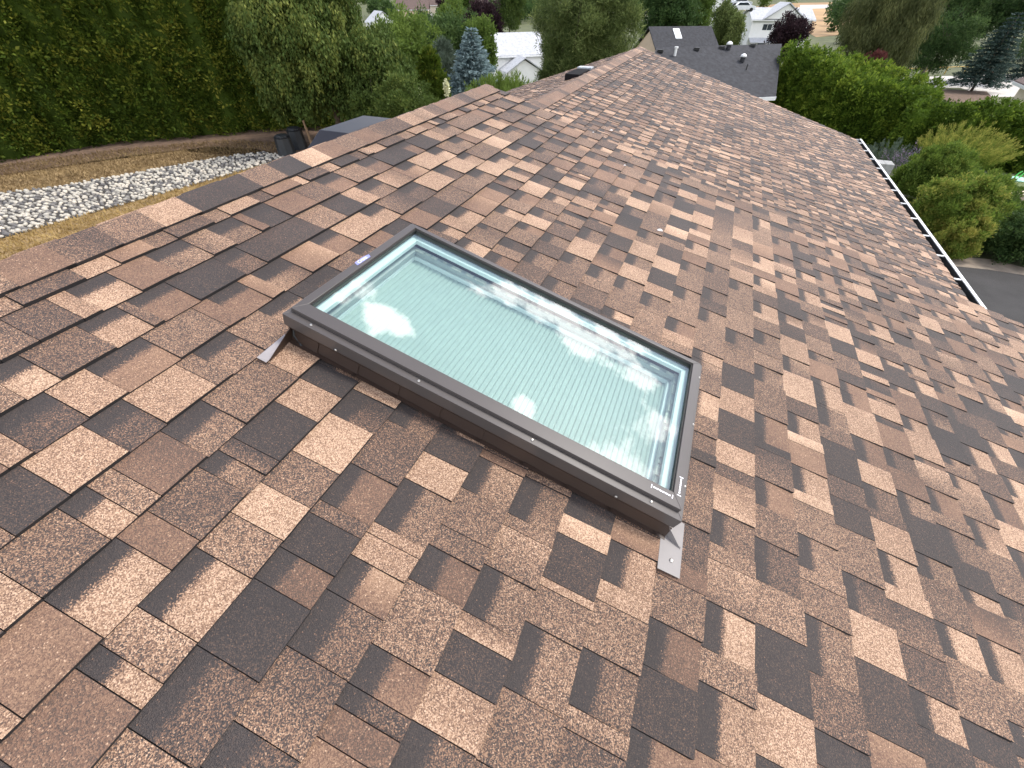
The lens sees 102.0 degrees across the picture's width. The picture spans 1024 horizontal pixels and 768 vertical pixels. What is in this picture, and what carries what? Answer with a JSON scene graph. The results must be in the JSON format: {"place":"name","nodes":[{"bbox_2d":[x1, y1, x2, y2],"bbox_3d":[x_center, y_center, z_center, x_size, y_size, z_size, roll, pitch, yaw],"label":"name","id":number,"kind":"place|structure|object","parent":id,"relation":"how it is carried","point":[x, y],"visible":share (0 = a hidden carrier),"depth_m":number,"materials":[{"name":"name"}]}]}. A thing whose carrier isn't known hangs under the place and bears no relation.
{"place":"outdoors","nodes":[
{"label":"outdoors","id":0,"kind":"place"},
{"bbox_2d":[0,120,344,259],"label":"dry lawn","id":1,"kind":"structure","parent":0,"point":[58,229],"depth_m":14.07,"materials":[{"name":"beige plant"}]},
{"bbox_2d":[0,161,269,258],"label":"dry grass","id":2,"kind":"structure","parent":1,"relation":"on","point":[21,244],"depth_m":11.57,"materials":[{"name":"plant"}]},
{"bbox_2d":[0,151,284,237],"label":"river stones","id":3,"kind":"object","parent":1,"relation":"on","point":[115,191],"visible":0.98,"depth_m":13.41,"materials":[{"name":"white gravel"}]},
{"bbox_2d":[0,126,328,174],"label":"mulch bed","id":4,"kind":"object","parent":1,"relation":"on","point":[254,135],"visible":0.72,"depth_m":17.44,"materials":[{"name":"brown soil"}]},
{"bbox_2d":[273,133,295,156],"bbox_3d":[-8.891,-9.328,16.189,0.628,0.740,0.628,-35,53,-31],"label":"compost bin","id":5,"kind":"object","parent":4,"relation":"on","point":[284,144],"visible":0.93,"depth_m":16.01,"materials":[{"name":"black plastic"}]},
{"bbox_2d":[286,126,307,149],"bbox_3d":[-8.790,-10.021,16.886,0.628,0.780,0.628,0,44,0],"label":"compost bin","id":6,"kind":"object","parent":4,"relation":"on","point":[296,135],"visible":0.92,"depth_m":16.69,"materials":[{"name":"black plastic"}]},
{"bbox_2d":[302,120,311,143],"bbox_3d":[-8.389,-10.238,17.063,0.236,1.063,0.114,32,52,29],"label":"stake","id":7,"kind":"object","parent":4,"relation":"on","point":[307,132],"visible":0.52,"depth_m":16.97,"materials":[{"name":"brown wood"}]},
{"bbox_2d":[224,0,416,130],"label":"birch tree","id":8,"kind":"object","parent":4,"relation":"on","point":[301,57],"visible":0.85,"depth_m":14.75,"materials":[{"name":"green plant"}]},
{"bbox_2d":[344,56,389,121],"bbox_3d":[-5.412,-10.762,16.069,2.315,3.197,2.552,-2,44,-2],"label":"garden shrub","id":9,"kind":"object","parent":1,"relation":"on","point":[361,96],"visible":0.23,"depth_m":15.27,"materials":[{"name":"green plant"}]},
{"bbox_2d":[366,66,440,117],"bbox_3d":[-3.764,-9.872,15.309,2.544,2.968,2.642,16,46,16],"label":"garden shrub","id":10,"kind":"object","parent":1,"relation":"on","point":[405,100],"visible":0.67,"depth_m":14.55,"materials":[{"name":"green plant"}]},
{"bbox_2d":[442,78,450,97],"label":"yucca","id":11,"kind":"object","parent":1,"relation":"on","point":[446,88],"visible":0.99,"depth_m":15.46,"materials":[{"name":"beige plant"}]},
{"bbox_2d":[354,0,1023,266],"bbox_3d":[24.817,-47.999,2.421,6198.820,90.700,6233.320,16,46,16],"label":"ground","id":12,"kind":"structure","parent":0,"point":[526,26],"depth_m":133.05,"materials":[{"name":"green plant"}]},
{"bbox_2d":[0,0,347,161],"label":"cedar hedge","id":13,"kind":"object","parent":12,"relation":"on","point":[76,74],"visible":0.7,"depth_m":16.33,"materials":[{"name":"green plant"}]},
{"bbox_2d":[365,10,392,26],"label":"distant house","id":14,"kind":"structure","parent":12,"relation":"on","point":[371,17],"depth_m":147.70,"materials":[{"name":"white"}]},
{"bbox_2d":[364,13,415,73],"bbox_3d":[-9.768,-22.158,29.746,5.881,6.713,6.353,-16,46,-17],"label":"garden tree","id":15,"kind":"object","parent":12,"relation":"on","point":[414,65],"depth_m":27.84,"materials":[{"name":"green plant"}]},
{"bbox_2d":[372,0,445,77],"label":"maple tree","id":16,"kind":"object","parent":12,"relation":"on","point":[407,30],"visible":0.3,"depth_m":35.73,"materials":[{"name":"green plant"}]},
{"bbox_2d":[396,0,429,15],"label":"distant house","id":17,"kind":"structure","parent":12,"relation":"on","point":[411,5],"depth_m":162.54,"materials":[{"name":"pink paint"}]},
{"bbox_2d":[414,44,451,100],"bbox_3d":[-3.613,-13.423,18.863,1.906,3.267,1.864,16,46,16],"label":"columnar cedar","id":18,"kind":"object","parent":12,"relation":"on","point":[429,58],"visible":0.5,"depth_m":18.11,"materials":[{"name":"green plant"}]},
{"bbox_2d":[429,0,436,13],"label":"distant house","id":19,"kind":"structure","parent":12,"relation":"on","point":[433,6],"depth_m":172.79,"materials":[{"name":"beige paint"}]},
{"bbox_2d":[435,0,445,6],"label":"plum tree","id":20,"kind":"object","parent":12,"relation":"on","point":[438,2],"visible":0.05,"depth_m":118.30,"materials":[{"name":"purple plant"}]},
{"bbox_2d":[412,1,477,56],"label":"maple tree","id":21,"kind":"object","parent":12,"relation":"on","point":[449,24],"visible":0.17,"depth_m":39.31,"materials":[{"name":"green plant"}]},
{"bbox_2d":[432,36,458,82],"bbox_3d":[-3.945,-20.351,26.414,3.391,3.069,2.433,16,46,16],"label":"juniper","id":22,"kind":"object","parent":12,"relation":"on","point":[444,48],"visible":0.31,"depth_m":25.89,"materials":[{"name":"teal plant"}]},
{"bbox_2d":[433,0,465,28],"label":"poplar tree","id":23,"kind":"object","parent":12,"relation":"on","point":[452,3],"visible":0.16,"depth_m":85.86,"materials":[{"name":"green plant"}]},
{"bbox_2d":[459,0,474,12],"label":"poplar tree","id":24,"kind":"object","parent":12,"relation":"on","point":[465,3],"visible":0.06,"depth_m":98.24,"materials":[{"name":"green plant"}]},
{"bbox_2d":[448,26,497,95],"bbox_3d":[-1.869,-15.563,20.793,3.945,3.603,3.947,16,46,16],"label":"blue spruce","id":25,"kind":"object","parent":12,"relation":"on","point":[469,65],"visible":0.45,"depth_m":20.13,"materials":[{"name":"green plant"}]},
{"bbox_2d":[461,13,498,72],"bbox_3d":[-3.134,-32.003,40.446,3.865,6.492,3.931,5,44,5],"label":"garden tree","id":26,"kind":"object","parent":12,"relation":"on","point":[486,32],"visible":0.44,"depth_m":38.66,"materials":[{"name":"green plant"}]},
{"bbox_2d":[462,0,506,32],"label":"plum tree","id":27,"kind":"object","parent":12,"relation":"on","point":[485,7],"visible":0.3,"depth_m":81.22,"materials":[{"name":"purple plant"}]},
{"bbox_2d":[464,69,535,91],"bbox_3d":[-0.258,-13.279,19.306,3.609,2.400,3.677,-16,46,-16],"label":"broom shrub","id":28,"kind":"object","parent":12,"relation":"on","point":[504,84],"visible":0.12,"depth_m":18.77,"materials":[{"name":"green plant"}]},
{"bbox_2d":[366,0,642,23],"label":"distant trees","id":29,"kind":"object","parent":12,"relation":"on","point":[372,5],"visible":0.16,"depth_m":197.63,"materials":[{"name":"green plant"}]},
{"bbox_2d":[492,0,528,31],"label":"garden tree","id":30,"kind":"object","parent":12,"relation":"on","point":[510,9],"visible":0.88,"depth_m":100.16,"materials":[{"name":"green plant"}]},
{"bbox_2d":[0,46,1023,767],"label":"house","id":31,"kind":"structure","parent":12,"relation":"on","point":[486,426],"depth_m":1.20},
{"bbox_2d":[490,32,543,83],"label":"pale house","id":32,"kind":"structure","parent":12,"relation":"on","point":[517,51],"depth_m":60.68,"materials":[{"name":"white"}]},
{"bbox_2d":[359,0,797,6],"bbox_3d":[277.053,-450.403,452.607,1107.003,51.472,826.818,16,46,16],"label":"distant trees","id":33,"kind":"object","parent":12,"relation":"on","point":[764,3],"visible":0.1,"depth_m":265.50,"materials":[{"name":"green plant"}]},
{"bbox_2d":[526,0,648,80],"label":"pine tree","id":34,"kind":"object","parent":12,"relation":"on","point":[585,32],"visible":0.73,"depth_m":25.40,"materials":[{"name":"green plant"}]},
{"bbox_2d":[635,0,707,35],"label":"garden tree","id":35,"kind":"object","parent":12,"relation":"on","point":[668,12],"visible":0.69,"depth_m":76.61,"materials":[{"name":"green plant"}]},
{"bbox_2d":[632,26,718,51],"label":"tan house","id":36,"kind":"structure","parent":12,"relation":"on","point":[654,38],"depth_m":51.40,"materials":[{"name":"paint"}]},
{"bbox_2d":[682,0,718,26],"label":"garden tree","id":37,"kind":"object","parent":12,"relation":"on","point":[708,4],"visible":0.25,"depth_m":82.42,"materials":[{"name":"green plant"}]},
{"bbox_2d":[706,0,722,25],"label":"distant house","id":38,"kind":"structure","parent":12,"relation":"on","point":[719,1],"depth_m":116.67,"materials":[{"name":"white"}]},
{"bbox_2d":[654,41,781,100],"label":"neighbour house","id":39,"kind":"structure","parent":12,"relation":"on","point":[752,69],"depth_m":30.96,"materials":[{"name":"grey"}]},
{"bbox_2d":[708,0,737,45],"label":"conifer","id":40,"kind":"object","parent":12,"relation":"on","point":[725,11],"visible":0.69,"depth_m":56.94,"materials":[{"name":"green plant"}]},
{"bbox_2d":[721,10,746,44],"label":"conifer","id":41,"kind":"object","parent":12,"relation":"on","point":[736,28],"visible":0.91,"depth_m":55.21,"materials":[{"name":"green plant"}]},
{"bbox_2d":[730,0,751,4],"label":"parked car","id":42,"kind":"object","parent":12,"relation":"on","point":[734,2],"visible":0.41,"depth_m":90.85,"materials":[{"name":"paint"}]},
{"bbox_2d":[736,2,755,11],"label":"parked car","id":43,"kind":"object","parent":12,"relation":"on","point":[748,6],"visible":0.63,"depth_m":82.82,"materials":[{"name":"paint"}]},
{"bbox_2d":[740,2,815,47],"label":"white house","id":44,"kind":"structure","parent":12,"relation":"on","point":[760,21],"depth_m":100.10,"materials":[{"name":"white paint"}]},
{"bbox_2d":[762,24,767,30],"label":"window","id":45,"kind":"structure","parent":44,"relation":"in","point":[764,27],"depth_m":100.21,"materials":[{"name":"black glass"}]},
{"bbox_2d":[766,24,772,30],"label":"window","id":46,"kind":"structure","parent":44,"relation":"in","point":[769,25],"depth_m":100.18,"materials":[{"name":"black glass"}]},
{"bbox_2d":[764,7,816,60],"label":"plum tree","id":47,"kind":"object","parent":12,"relation":"on","point":[792,27],"visible":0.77,"depth_m":58.84,"materials":[{"name":"purple plant"}]},
{"bbox_2d":[769,35,947,153],"bbox_3d":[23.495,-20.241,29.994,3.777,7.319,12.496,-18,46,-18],"label":"cedar hedge","id":48,"kind":"object","parent":12,"relation":"on","point":[831,90],"visible":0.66,"depth_m":28.70,"materials":[{"name":"green plant"}]},
{"bbox_2d":[863,48,887,65],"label":"garden shrub","id":49,"kind":"object","parent":12,"relation":"on","point":[878,53],"visible":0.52,"depth_m":37.54,"materials":[{"name":"red plant"}]},
{"bbox_2d":[877,160,894,174],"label":"block pillar","id":50,"kind":"structure","parent":12,"relation":"on","point":[887,166],"depth_m":14.10,"materials":[{"name":"grey concrete"}]},
{"bbox_2d":[831,0,949,73],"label":"pine tree","id":51,"kind":"object","parent":12,"relation":"on","point":[894,29],"visible":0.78,"depth_m":40.81,"materials":[{"name":"green plant"}]},
{"bbox_2d":[868,136,920,173],"bbox_3d":[19.197,-11.584,21.043,2.553,1.607,2.844,16,46,16],"label":"butterfly bush","id":52,"kind":"object","parent":12,"relation":"on","point":[891,154],"visible":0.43,"depth_m":20.95,"materials":[{"name":"plant"}]},
{"bbox_2d":[874,132,918,155],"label":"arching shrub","id":53,"kind":"object","parent":12,"relation":"on","point":[878,141],"visible":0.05,"depth_m":27.63,"materials":[{"name":"green plant"}]},
{"bbox_2d":[881,142,921,169],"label":"butterfly bush","id":54,"kind":"object","parent":12,"relation":"on","point":[901,155],"visible":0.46,"depth_m":20.23,"materials":[{"name":"plant"}]},
{"bbox_2d":[889,152,923,196],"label":"yellow shrub","id":55,"kind":"object","parent":12,"relation":"on","point":[899,171],"visible":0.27,"depth_m":16.27,"materials":[{"name":"green plant"}]},
{"bbox_2d":[823,0,1022,44],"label":"distant trees","id":56,"kind":"object","parent":12,"relation":"on","point":[836,7],"visible":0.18,"depth_m":148.78,"materials":[{"name":"green plant"}]},
{"bbox_2d":[897,140,981,205],"bbox_3d":[15.393,-7.506,14.920,2.266,2.333,2.218,16,46,16],"label":"yellow shrub","id":57,"kind":"object","parent":12,"relation":"on","point":[941,162],"visible":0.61,"depth_m":14.52,"materials":[{"name":"green plant"}]},
{"bbox_2d":[905,6,991,75],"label":"garden tree","id":58,"kind":"object","parent":12,"relation":"on","point":[952,46],"visible":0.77,"depth_m":63.05,"materials":[{"name":"green plant"}]},
{"bbox_2d":[919,0,1005,73],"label":"garden tree","id":59,"kind":"object","parent":12,"relation":"on","point":[973,5],"visible":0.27,"depth_m":64.83,"materials":[{"name":"green plant"}]},
{"bbox_2d":[911,171,1019,247],"bbox_3d":[12.819,-4.976,11.960,2.458,2.174,2.318,16,46,16],"label":"yellow shrub","id":60,"kind":"object","parent":12,"relation":"on","point":[966,196],"visible":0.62,"depth_m":11.39,"materials":[{"name":"green plant"}]},
{"bbox_2d":[931,214,999,260],"bbox_3d":[12.445,-4.092,11.551,1.403,1.340,1.326,16,46,16],"label":"yellow shrub","id":61,"kind":"object","parent":12,"relation":"on","point":[963,238],"visible":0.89,"depth_m":11.32,"materials":[{"name":"green plant"}]},
{"bbox_2d":[917,120,1023,168],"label":"arching shrub","id":62,"kind":"object","parent":12,"relation":"on","point":[990,150],"visible":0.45,"depth_m":22.83,"materials":[{"name":"green plant"}]},
{"bbox_2d":[942,12,1023,91],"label":"dark spruce","id":63,"kind":"object","parent":12,"relation":"on","point":[979,72],"visible":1,"depth_m":58.69,"materials":[{"name":"green plant"}]},
{"bbox_2d":[949,167,1018,191],"bbox_3d":[15.806,-6.523,14.238,2.191,1.670,1.999,16,46,16],"label":"yellow shrub","id":64,"kind":"object","parent":12,"relation":"on","point":[1009,181],"visible":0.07,"depth_m":13.67,"materials":[{"name":"green plant"}]},
{"bbox_2d":[951,257,1023,274],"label":"dirt strip","id":65,"kind":"object","parent":12,"relation":"on","point":[980,263],"visible":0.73,"depth_m":11.44,"materials":[{"name":"brown soil"}]},
{"bbox_2d":[969,0,1023,80],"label":"garden tree","id":66,"kind":"object","parent":12,"relation":"on","point":[1008,7],"visible":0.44,"depth_m":64.95,"materials":[{"name":"green plant"}]},
{"bbox_2d":[978,204,1022,251],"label":"laurel shrub","id":67,"kind":"object","parent":12,"relation":"on","point":[1012,217],"visible":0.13,"depth_m":11.71,"materials":[{"name":"green plant"}]},
{"bbox_2d":[981,208,1023,265],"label":"laurel shrub","id":68,"kind":"object","parent":12,"relation":"on","point":[1009,242],"visible":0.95,"depth_m":11.36,"materials":[{"name":"green plant"}]},
{"bbox_2d":[996,182,1023,215],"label":"yellow shrub","id":69,"kind":"object","parent":12,"relation":"on","point":[1016,196],"visible":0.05,"depth_m":12.18,"materials":[{"name":"green plant"}]},
{"bbox_2d":[1001,36,1023,80],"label":"dark spruce","id":70,"kind":"object","parent":12,"relation":"on","point":[1015,71],"visible":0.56,"depth_m":73.25,"materials":[{"name":"green plant"}]},
{"bbox_2d":[1009,77,1023,104],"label":"brown roof house","id":71,"kind":"structure","parent":12,"relation":"on","point":[1019,83],"depth_m":33.81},
{"bbox_2d":[756,2,842,36],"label":"dry field","id":72,"kind":"structure","parent":0,"point":[820,27],"depth_m":203.84,"materials":[{"name":"beige soil"}]},
{"bbox_2d":[800,5,827,8],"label":"field path","id":73,"kind":"structure","parent":0,"point":[818,6],"depth_m":264.77,"materials":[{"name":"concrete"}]},
{"bbox_2d":[909,76,1022,96],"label":"road","id":74,"kind":"structure","parent":0,"point":[1012,91],"depth_m":64.69,"materials":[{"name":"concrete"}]},
{"bbox_2d":[943,89,992,102],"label":"verge","id":75,"kind":"structure","parent":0,"point":[962,95],"depth_m":58.96,"materials":[{"name":"brown soil"}]},
{"bbox_2d":[956,266,1023,324],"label":"driveway","id":76,"kind":"structure","parent":0,"point":[1000,292],"depth_m":10.42,"materials":[{"name":"grey asphalt"}]},
{"bbox_2d":[983,170,1023,187],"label":"lawn","id":77,"kind":"structure","parent":0,"point":[1019,183],"depth_m":23.57,"materials":[{"name":"green plant"}]},
{"bbox_2d":[876,94,1023,173],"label":"cedar hedge","id":78,"kind":"object","parent":77,"relation":"on","point":[920,120],"visible":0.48,"depth_m":24.36,"materials":[{"name":"green plant"}]},
{"bbox_2d":[1010,185,1023,190],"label":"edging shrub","id":79,"kind":"object","parent":77,"relation":"on","point":[1019,187],"visible":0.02,"depth_m":16.74,"materials":[{"name":"green plant"}]},
{"bbox_2d":[1011,171,1023,181],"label":"toy boat","id":80,"kind":"object","parent":77,"relation":"on","point":[1020,178],"visible":0.73,"depth_m":21.29,"materials":[{"name":"white plastic"}]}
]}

